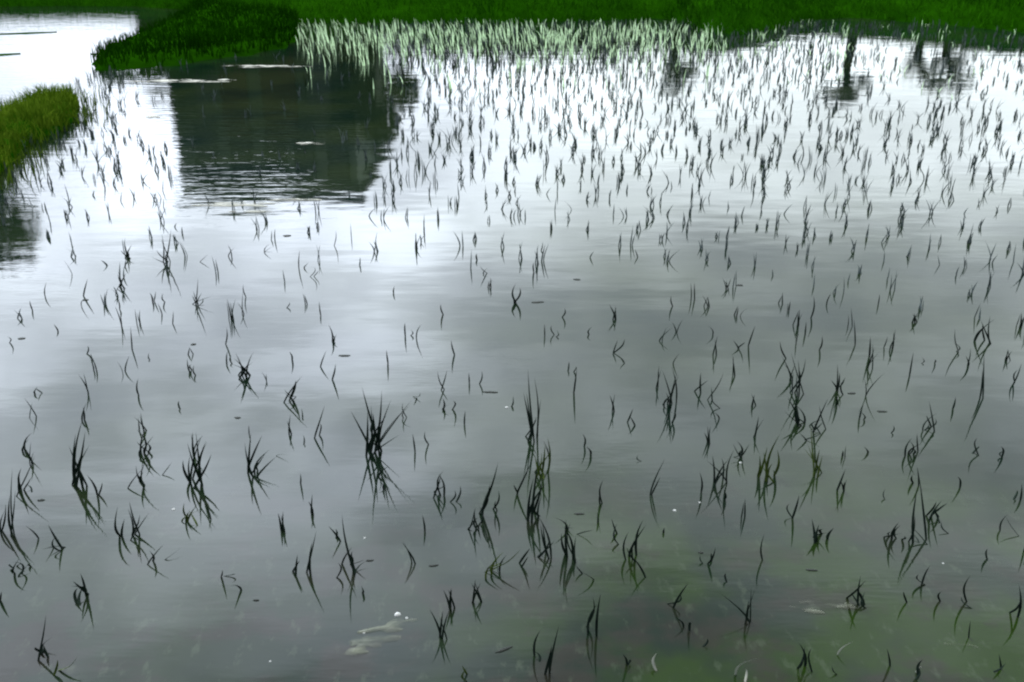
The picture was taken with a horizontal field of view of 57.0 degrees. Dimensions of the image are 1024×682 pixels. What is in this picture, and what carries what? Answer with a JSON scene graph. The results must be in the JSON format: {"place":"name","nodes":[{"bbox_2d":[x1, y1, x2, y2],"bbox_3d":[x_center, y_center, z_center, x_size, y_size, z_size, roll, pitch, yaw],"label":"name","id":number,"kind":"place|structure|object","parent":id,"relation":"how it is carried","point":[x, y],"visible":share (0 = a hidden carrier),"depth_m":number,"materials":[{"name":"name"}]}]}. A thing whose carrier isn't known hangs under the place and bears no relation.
{"place":"outdoors","nodes":[
{"label":"outdoors","id":0,"kind":"place"},
{"bbox_2d":[0,101,76,171],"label":"grassy bund","id":1,"kind":"structure","parent":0,"point":[45,133],"depth_m":7.38,"materials":[{"name":"plant"}]},
{"bbox_2d":[0,81,109,189],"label":"bund grass","id":2,"kind":"structure","parent":1,"relation":"on","point":[38,104],"depth_m":7.58,"materials":[{"name":"green plant"}]},
{"bbox_2d":[90,0,302,70],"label":"earth spit","id":3,"kind":"structure","parent":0,"point":[135,62],"depth_m":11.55,"materials":[{"name":"plant"}]},
{"bbox_2d":[0,6,1023,681],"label":"water","id":4,"kind":"structure","parent":0,"point":[186,610],"depth_m":3.67,"materials":[{"name":"grey liquid"}]},
{"bbox_2d":[0,467,14,535],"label":"rice seedling","id":5,"kind":"object","parent":4,"relation":"on","point":[11,526],"visible":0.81,"depth_m":2.65,"materials":[{"name":"green plant"}]},
{"bbox_2d":[9,559,29,576],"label":"rice seedling","id":6,"kind":"object","parent":4,"relation":"on","point":[21,572],"visible":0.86,"depth_m":2.50,"materials":[{"name":"green plant"}]},
{"bbox_2d":[16,459,33,496],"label":"rice seedling","id":7,"kind":"object","parent":4,"relation":"on","point":[19,486],"visible":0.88,"depth_m":2.84,"materials":[{"name":"green plant"}]},
{"bbox_2d":[23,445,33,465],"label":"rice seedling","id":8,"kind":"object","parent":4,"relation":"on","point":[30,457],"visible":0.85,"depth_m":2.99,"materials":[{"name":"green plant"}]},
{"bbox_2d":[0,31,56,33],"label":"mud bar","id":9,"kind":"object","parent":4,"relation":"on","point":[27,32],"visible":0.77,"depth_m":13.81,"materials":[{"name":"soil"}]},
{"bbox_2d":[34,618,48,660],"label":"rice seedling","id":10,"kind":"object","parent":4,"relation":"on","point":[42,650],"visible":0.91,"depth_m":2.22,"materials":[{"name":"green plant"}]},
{"bbox_2d":[45,525,63,551],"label":"rice seedling","id":11,"kind":"object","parent":4,"relation":"on","point":[58,542],"visible":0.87,"depth_m":2.59,"materials":[{"name":"green plant"}]},
{"bbox_2d":[53,659,75,675],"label":"rice seedling","id":12,"kind":"object","parent":4,"relation":"on","point":[55,670],"visible":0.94,"depth_m":2.17,"materials":[{"name":"green plant"}]},
{"bbox_2d":[69,419,87,488],"bbox_3d":[-1.321,0.356,2.870,0.081,0.260,0.056,-11,27,-24],"label":"rice seedling","id":13,"kind":"object","parent":4,"relation":"on","point":[76,467],"visible":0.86,"depth_m":2.87,"materials":[{"name":"green plant"}]},
{"bbox_2d":[73,575,88,605],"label":"rice seedling","id":14,"kind":"object","parent":4,"relation":"on","point":[83,588],"visible":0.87,"depth_m":2.40,"materials":[{"name":"green plant"}]},
{"bbox_2d":[88,477,101,494],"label":"rice seedling","id":15,"kind":"object","parent":4,"relation":"on","point":[96,490],"visible":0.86,"depth_m":2.84,"materials":[{"name":"green plant"}]},
{"bbox_2d":[114,507,123,535],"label":"rice seedling","id":16,"kind":"object","parent":4,"relation":"on","point":[117,532],"visible":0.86,"depth_m":2.63,"materials":[{"name":"green plant"}]},
{"bbox_2d":[117,272,124,288],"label":"rice seedling","id":17,"kind":"object","parent":4,"relation":"on","point":[120,284],"visible":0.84,"depth_m":4.41,"materials":[{"name":"green plant"}]},
{"bbox_2d":[121,243,130,258],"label":"rice seedling","id":18,"kind":"object","parent":4,"relation":"on","point":[127,254],"visible":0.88,"depth_m":4.80,"materials":[{"name":"green plant"}]},
{"bbox_2d":[127,458,147,488],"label":"rice seedling","id":19,"kind":"object","parent":4,"relation":"on","point":[140,480],"visible":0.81,"depth_m":2.88,"materials":[{"name":"green plant"}]},
{"bbox_2d":[129,502,148,540],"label":"rice seedling","id":20,"kind":"object","parent":4,"relation":"on","point":[136,528],"visible":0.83,"depth_m":2.65,"materials":[{"name":"green plant"}]},
{"bbox_2d":[138,417,146,430],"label":"rice seedling","id":21,"kind":"object","parent":4,"relation":"on","point":[141,423],"visible":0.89,"depth_m":3.19,"materials":[{"name":"green plant"}]},
{"bbox_2d":[137,430,151,458],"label":"rice seedling","id":22,"kind":"object","parent":4,"relation":"on","point":[144,449],"visible":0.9,"depth_m":3.05,"materials":[{"name":"green plant"}]},
{"bbox_2d":[152,233,170,264],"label":"rice seedling","id":23,"kind":"object","parent":4,"relation":"on","point":[167,256],"visible":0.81,"depth_m":4.71,"materials":[{"name":"green plant"}]},
{"bbox_2d":[142,79,230,81],"bbox_3d":[-3.480,-2.733,9.898,1.174,0.007,0.205,0,24,0],"label":"foam streak","id":24,"kind":"object","parent":4,"relation":"on","point":[167,80],"visible":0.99,"depth_m":9.84,"materials":[{"name":"white liquid"}]},
{"bbox_2d":[181,505,197,525],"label":"rice seedling","id":25,"kind":"object","parent":4,"relation":"on","point":[187,516],"visible":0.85,"depth_m":2.72,"materials":[{"name":"green plant"}]},
{"bbox_2d":[191,433,199,454],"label":"rice seedling","id":26,"kind":"object","parent":4,"relation":"on","point":[193,449],"visible":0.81,"depth_m":3.04,"materials":[{"name":"green plant"}]},
{"bbox_2d":[182,436,210,487],"bbox_3d":[-0.963,0.370,2.883,0.085,0.224,0.056,-12,27,-24],"label":"rice seedling","id":27,"kind":"object","parent":4,"relation":"on","point":[189,477],"visible":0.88,"depth_m":2.88,"materials":[{"name":"green plant"}]},
{"bbox_2d":[193,283,207,305],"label":"rice seedling","id":28,"kind":"object","parent":4,"relation":"on","point":[196,301],"visible":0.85,"depth_m":4.21,"materials":[{"name":"green plant"}]},
{"bbox_2d":[227,300,234,319],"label":"rice seedling","id":29,"kind":"object","parent":4,"relation":"on","point":[230,312],"visible":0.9,"depth_m":4.06,"materials":[{"name":"green plant"}]},
{"bbox_2d":[193,202,275,206],"bbox_3d":[-1.665,-0.827,5.695,0.573,0.007,0.105,0,24,0],"label":"foam streak","id":30,"kind":"object","parent":4,"relation":"on","point":[223,204],"visible":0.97,"depth_m":5.68,"materials":[{"name":"white liquid"}]},
{"bbox_2d":[232,353,252,379],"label":"rice seedling","id":31,"kind":"object","parent":4,"relation":"on","point":[243,370],"visible":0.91,"depth_m":3.55,"materials":[{"name":"green plant"}]},
{"bbox_2d":[245,435,271,477],"bbox_3d":[-0.789,0.357,2.947,0.089,0.195,0.066,-13,27,-26],"label":"rice seedling","id":32,"kind":"object","parent":4,"relation":"on","point":[249,459],"visible":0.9,"depth_m":2.94,"materials":[{"name":"green plant"}]},
{"bbox_2d":[228,65,312,67],"bbox_3d":[-2.810,-3.153,10.823,1.121,0.007,0.196,0,24,0],"label":"foam streak","id":33,"kind":"object","parent":4,"relation":"on","point":[267,66],"visible":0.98,"depth_m":10.87,"materials":[{"name":"white liquid"}]},
{"bbox_2d":[278,514,284,530],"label":"rice seedling","id":34,"kind":"object","parent":4,"relation":"on","point":[282,527],"visible":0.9,"depth_m":2.67,"materials":[{"name":"green plant"}]},
{"bbox_2d":[283,376,301,402],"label":"rice seedling","id":35,"kind":"object","parent":4,"relation":"on","point":[292,392],"visible":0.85,"depth_m":3.38,"materials":[{"name":"green plant"}]},
{"bbox_2d":[269,198,320,200],"bbox_3d":[-1.341,-0.867,5.783,0.372,0.007,0.055,0,24,0],"label":"foam streak","id":36,"kind":"object","parent":4,"relation":"on","point":[291,200],"visible":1,"depth_m":5.78,"materials":[{"name":"white liquid"}]},
{"bbox_2d":[292,554,299,575],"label":"rice seedling","id":37,"kind":"object","parent":4,"relation":"on","point":[295,568],"visible":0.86,"depth_m":2.50,"materials":[{"name":"green plant"}]},
{"bbox_2d":[306,534,315,572],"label":"rice seedling","id":38,"kind":"object","parent":4,"relation":"on","point":[309,560],"visible":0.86,"depth_m":2.49,"materials":[{"name":"green plant"}]},
{"bbox_2d":[314,408,323,437],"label":"rice seedling","id":39,"kind":"object","parent":4,"relation":"on","point":[318,426],"visible":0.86,"depth_m":3.14,"materials":[{"name":"green plant"}]},
{"bbox_2d":[341,518,363,574],"bbox_3d":[-0.424,0.546,2.497,0.079,0.222,0.054,0,24,0],"label":"rice seedling","id":40,"kind":"object","parent":4,"relation":"on","point":[352,563],"visible":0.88,"depth_m":2.50,"materials":[{"name":"green plant"}]},
{"bbox_2d":[351,389,381,456],"bbox_3d":[-0.457,0.266,3.020,0.107,0.301,0.061,0,24,0],"label":"rice seedling","id":41,"kind":"object","parent":4,"relation":"on","point":[370,444],"visible":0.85,"depth_m":3.03,"materials":[{"name":"green plant"}]},
{"bbox_2d":[371,402,409,458],"bbox_3d":[-0.393,0.290,3.023,0.152,0.254,0.052,0,24,0],"label":"rice seedling","id":42,"kind":"object","parent":4,"relation":"on","point":[381,438],"visible":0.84,"depth_m":3.03,"materials":[{"name":"green plant"}]},
{"bbox_2d":[403,544,415,563],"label":"rice seedling","id":43,"kind":"object","parent":4,"relation":"on","point":[410,554],"visible":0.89,"depth_m":2.54,"materials":[{"name":"green plant"}]},
{"bbox_2d":[433,474,445,497],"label":"rice seedling","id":44,"kind":"object","parent":4,"relation":"on","point":[437,487],"visible":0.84,"depth_m":2.83,"materials":[{"name":"green plant"}]},
{"bbox_2d":[431,611,448,639],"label":"rice seedling","id":45,"kind":"object","parent":4,"relation":"on","point":[440,629],"visible":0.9,"depth_m":2.27,"materials":[{"name":"green plant"}]},
{"bbox_2d":[443,590,454,609],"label":"rice seedling","id":46,"kind":"object","parent":4,"relation":"on","point":[449,600],"visible":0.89,"depth_m":2.37,"materials":[{"name":"green plant"}]},
{"bbox_2d":[468,510,478,529],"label":"rice seedling","id":47,"kind":"object","parent":4,"relation":"on","point":[474,522],"visible":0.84,"depth_m":2.68,"materials":[{"name":"green plant"}]},
{"bbox_2d":[471,581,481,602],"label":"rice seedling","id":48,"kind":"object","parent":4,"relation":"on","point":[475,592],"visible":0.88,"depth_m":2.40,"materials":[{"name":"green plant"}]},
{"bbox_2d":[479,465,497,523],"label":"rice seedling","id":49,"kind":"object","parent":4,"relation":"on","point":[485,503],"visible":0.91,"depth_m":2.71,"materials":[{"name":"green plant"}]},
{"bbox_2d":[485,550,519,578],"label":"rice seedling","id":50,"kind":"object","parent":4,"relation":"on","point":[491,568],"visible":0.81,"depth_m":2.50,"materials":[{"name":"green plant"}]},
{"bbox_2d":[495,646,512,652],"bbox_3d":[-0.019,0.737,2.249,0.051,0.005,0.010,-10,26,-21],"label":"leaf scrap","id":51,"kind":"object","parent":4,"relation":"on","point":[503,649],"visible":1,"depth_m":2.25,"materials":[{"name":"grey plant"}]},
{"bbox_2d":[512,285,520,301],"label":"rice seedling","id":52,"kind":"object","parent":4,"relation":"on","point":[518,297],"visible":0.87,"depth_m":4.24,"materials":[{"name":"green plant"}]},
{"bbox_2d":[514,461,531,493],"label":"rice seedling","id":53,"kind":"object","parent":4,"relation":"on","point":[516,490],"visible":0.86,"depth_m":2.83,"materials":[{"name":"green plant"}]},
{"bbox_2d":[519,550,528,566],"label":"rice seedling","id":54,"kind":"object","parent":4,"relation":"on","point":[522,558],"visible":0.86,"depth_m":2.53,"materials":[{"name":"green plant"}]},
{"bbox_2d":[524,376,540,441],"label":"rice seedling","id":55,"kind":"object","parent":4,"relation":"on","point":[530,421],"visible":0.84,"depth_m":3.12,"materials":[{"name":"green plant"}]},
{"bbox_2d":[527,469,545,520],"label":"rice seedling","id":56,"kind":"object","parent":4,"relation":"on","point":[531,508],"visible":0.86,"depth_m":2.71,"materials":[{"name":"green plant"}]},
{"bbox_2d":[533,631,540,661],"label":"rice seedling","id":57,"kind":"object","parent":4,"relation":"on","point":[534,643],"visible":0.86,"depth_m":2.22,"materials":[{"name":"green plant"}]},
{"bbox_2d":[534,437,551,478],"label":"rice seedling","id":58,"kind":"object","parent":4,"relation":"on","point":[539,466],"visible":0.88,"depth_m":2.92,"materials":[{"name":"green plant"}]},
{"bbox_2d":[537,518,552,558],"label":"rice seedling","id":59,"kind":"object","parent":4,"relation":"on","point":[545,546],"visible":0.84,"depth_m":2.56,"materials":[{"name":"green plant"}]},
{"bbox_2d":[544,627,558,673],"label":"rice seedling","id":60,"kind":"object","parent":4,"relation":"on","point":[549,661],"visible":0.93,"depth_m":2.15,"materials":[{"name":"green plant"}]},
{"bbox_2d":[561,523,575,562],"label":"rice seedling","id":61,"kind":"object","parent":4,"relation":"on","point":[565,550],"visible":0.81,"depth_m":2.54,"materials":[{"name":"green plant"}]},
{"bbox_2d":[587,594,600,636],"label":"rice seedling","id":62,"kind":"object","parent":4,"relation":"on","point":[596,625],"visible":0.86,"depth_m":2.27,"materials":[{"name":"green plant"}]},
{"bbox_2d":[622,521,645,561],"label":"rice seedling","id":63,"kind":"object","parent":4,"relation":"on","point":[630,551],"visible":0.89,"depth_m":2.55,"materials":[{"name":"green plant"}]},
{"bbox_2d":[291,17,1022,98],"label":"dense rice","id":64,"kind":"object","parent":4,"relation":"on","point":[505,36],"depth_m":12.34,"materials":[{"name":"green plant"}]},
{"bbox_2d":[650,461,663,494],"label":"rice seedling","id":65,"kind":"object","parent":4,"relation":"on","point":[654,482],"visible":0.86,"depth_m":2.83,"materials":[{"name":"green plant"}]},
{"bbox_2d":[662,369,676,407],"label":"rice seedling","id":66,"kind":"object","parent":4,"relation":"on","point":[670,399],"visible":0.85,"depth_m":3.34,"materials":[{"name":"green plant"}]},
{"bbox_2d":[667,585,686,607],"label":"rice seedling","id":67,"kind":"object","parent":4,"relation":"on","point":[676,601],"visible":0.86,"depth_m":2.38,"materials":[{"name":"green plant"}]},
{"bbox_2d":[705,426,710,445],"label":"rice seedling","id":68,"kind":"object","parent":4,"relation":"on","point":[708,439],"visible":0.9,"depth_m":3.11,"materials":[{"name":"green plant"}]},
{"bbox_2d":[707,375,722,400],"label":"rice seedling","id":69,"kind":"object","parent":4,"relation":"on","point":[711,395],"visible":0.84,"depth_m":3.40,"materials":[{"name":"green plant"}]},
{"bbox_2d":[710,454,731,488],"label":"rice seedling","id":70,"kind":"object","parent":4,"relation":"on","point":[715,480],"visible":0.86,"depth_m":2.88,"materials":[{"name":"green plant"}]},
{"bbox_2d":[720,590,754,623],"bbox_3d":[0.551,0.660,2.327,0.085,0.135,0.025,2,24,4],"label":"rice seedling","id":71,"kind":"object","parent":4,"relation":"on","point":[747,611],"visible":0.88,"depth_m":2.33,"materials":[{"name":"green plant"}]},
{"bbox_2d":[733,441,748,461],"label":"rice seedling","id":72,"kind":"object","parent":4,"relation":"on","point":[741,454],"visible":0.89,"depth_m":3.04,"materials":[{"name":"green plant"}]},
{"bbox_2d":[734,659,754,681],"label":"rice seedling","id":73,"kind":"object","parent":4,"relation":"on","point":[746,673],"visible":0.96,"depth_m":2.16,"materials":[{"name":"plant"}]},
{"bbox_2d":[757,436,779,482],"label":"rice seedling","id":74,"kind":"object","parent":4,"relation":"on","point":[766,469],"visible":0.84,"depth_m":2.91,"materials":[{"name":"green plant"}]},
{"bbox_2d":[782,357,793,380],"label":"rice seedling","id":75,"kind":"object","parent":4,"relation":"on","point":[790,374],"visible":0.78,"depth_m":3.54,"materials":[{"name":"green plant"}]},
{"bbox_2d":[786,497,798,517],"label":"rice seedling","id":76,"kind":"object","parent":4,"relation":"on","point":[794,512],"visible":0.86,"depth_m":2.73,"materials":[{"name":"green plant"}]},
{"bbox_2d":[788,394,805,425],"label":"rice seedling","id":77,"kind":"object","parent":4,"relation":"on","point":[796,416],"visible":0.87,"depth_m":3.23,"materials":[{"name":"green plant"}]},
{"bbox_2d":[793,310,800,326],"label":"rice seedling","id":78,"kind":"object","parent":4,"relation":"on","point":[798,318],"visible":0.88,"depth_m":4.00,"materials":[{"name":"green plant"}]},
{"bbox_2d":[790,357,805,395],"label":"rice seedling","id":79,"kind":"object","parent":4,"relation":"on","point":[797,390],"visible":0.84,"depth_m":3.43,"materials":[{"name":"green plant"}]},
{"bbox_2d":[797,643,806,668],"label":"rice seedling","id":80,"kind":"object","parent":4,"relation":"on","point":[804,658],"visible":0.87,"depth_m":2.18,"materials":[{"name":"green plant"}]},
{"bbox_2d":[805,432,821,477],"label":"rice seedling","id":81,"kind":"object","parent":4,"relation":"on","point":[814,460],"visible":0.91,"depth_m":2.93,"materials":[{"name":"green plant"}]},
{"bbox_2d":[809,399,827,433],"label":"rice seedling","id":82,"kind":"object","parent":4,"relation":"on","point":[815,427],"visible":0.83,"depth_m":3.19,"materials":[{"name":"green plant"}]},
{"bbox_2d":[812,521,832,542],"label":"rice seedling","id":83,"kind":"object","parent":4,"relation":"on","point":[815,536],"visible":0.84,"depth_m":2.63,"materials":[{"name":"green plant"}]},
{"bbox_2d":[832,365,845,394],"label":"rice seedling","id":84,"kind":"object","parent":4,"relation":"on","point":[837,386],"visible":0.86,"depth_m":3.44,"materials":[{"name":"green plant"}]},
{"bbox_2d":[836,471,845,491],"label":"rice seedling","id":85,"kind":"object","parent":4,"relation":"on","point":[839,484],"visible":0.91,"depth_m":2.85,"materials":[{"name":"green plant"}]},
{"bbox_2d":[846,576,865,607],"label":"rice seedling","id":86,"kind":"object","parent":4,"relation":"on","point":[862,602],"visible":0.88,"depth_m":2.39,"materials":[{"name":"green plant"}]},
{"bbox_2d":[867,349,875,368],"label":"rice seedling","id":87,"kind":"object","parent":4,"relation":"on","point":[872,358],"visible":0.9,"depth_m":3.63,"materials":[{"name":"green plant"}]},
{"bbox_2d":[884,523,905,539],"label":"rice seedling","id":88,"kind":"object","parent":4,"relation":"on","point":[893,533],"visible":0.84,"depth_m":2.63,"materials":[{"name":"green plant"}]},
{"bbox_2d":[904,438,918,455],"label":"rice seedling","id":89,"kind":"object","parent":4,"relation":"on","point":[912,449],"visible":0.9,"depth_m":3.05,"materials":[{"name":"green plant"}]},
{"bbox_2d":[908,477,927,544],"bbox_3d":[1.137,0.489,2.617,0.059,0.228,0.051,6,25,14],"label":"rice seedling","id":90,"kind":"object","parent":4,"relation":"on","point":[913,527],"visible":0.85,"depth_m":2.62,"materials":[{"name":"green plant"}]},
{"bbox_2d":[915,660,921,679],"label":"rice seedling","id":91,"kind":"object","parent":4,"relation":"on","point":[918,672],"visible":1,"depth_m":2.16,"materials":[{"name":"green plant"}]},
{"bbox_2d":[916,567,928,584],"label":"rice seedling","id":92,"kind":"object","parent":4,"relation":"on","point":[923,578],"visible":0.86,"depth_m":2.46,"materials":[{"name":"green plant"}]},
{"bbox_2d":[922,403,936,431],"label":"rice seedling","id":93,"kind":"object","parent":4,"relation":"on","point":[933,426],"visible":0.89,"depth_m":3.19,"materials":[{"name":"green plant"}]},
{"bbox_2d":[925,502,946,522],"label":"rice seedling","id":94,"kind":"object","parent":4,"relation":"on","point":[935,510],"visible":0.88,"depth_m":2.72,"materials":[{"name":"green plant"}]},
{"bbox_2d":[961,578,972,608],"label":"rice seedling","id":95,"kind":"object","parent":4,"relation":"on","point":[964,594],"visible":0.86,"depth_m":2.39,"materials":[{"name":"green plant"}]},
{"bbox_2d":[979,362,983,398],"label":"rice seedling","id":96,"kind":"object","parent":4,"relation":"on","point":[982,388],"visible":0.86,"depth_m":3.40,"materials":[{"name":"green plant"}]},
{"bbox_2d":[974,319,991,343],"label":"rice seedling","id":97,"kind":"object","parent":4,"relation":"on","point":[978,333],"visible":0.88,"depth_m":3.85,"materials":[{"name":"green plant"}]},
{"bbox_2d":[993,656,1004,671],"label":"rice seedling","id":98,"kind":"object","parent":4,"relation":"on","point":[1000,668],"visible":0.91,"depth_m":2.18,"materials":[{"name":"green plant"}]},
{"bbox_2d":[1009,587,1021,616],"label":"rice seedling","id":99,"kind":"object","parent":4,"relation":"on","point":[1019,606],"visible":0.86,"depth_m":2.34,"materials":[{"name":"green plant"}]},
{"bbox_2d":[1013,485,1021,500],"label":"rice seedling","id":100,"kind":"object","parent":4,"relation":"on","point":[1015,496],"visible":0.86,"depth_m":2.82,"materials":[{"name":"green plant"}]},
{"bbox_2d":[1016,313,1023,326],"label":"rice seedling","id":101,"kind":"object","parent":4,"relation":"on","point":[1021,322],"visible":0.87,"depth_m":4.00,"materials":[{"name":"green plant"}]},
{"bbox_2d":[0,17,1023,318],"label":"rice field","id":102,"kind":"structure","parent":0,"point":[616,131],"depth_m":7.82,"materials":[{"name":"green plant"}]},
{"bbox_2d":[0,0,1023,34],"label":"bank","id":103,"kind":"structure","parent":0,"point":[965,17],"depth_m":15.44,"materials":[{"name":"green plant"}]},
{"bbox_2d":[403,0,1023,10],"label":"tall grass","id":104,"kind":"structure","parent":103,"relation":"on","point":[763,0],"depth_m":14.60,"materials":[{"name":"green plant"}]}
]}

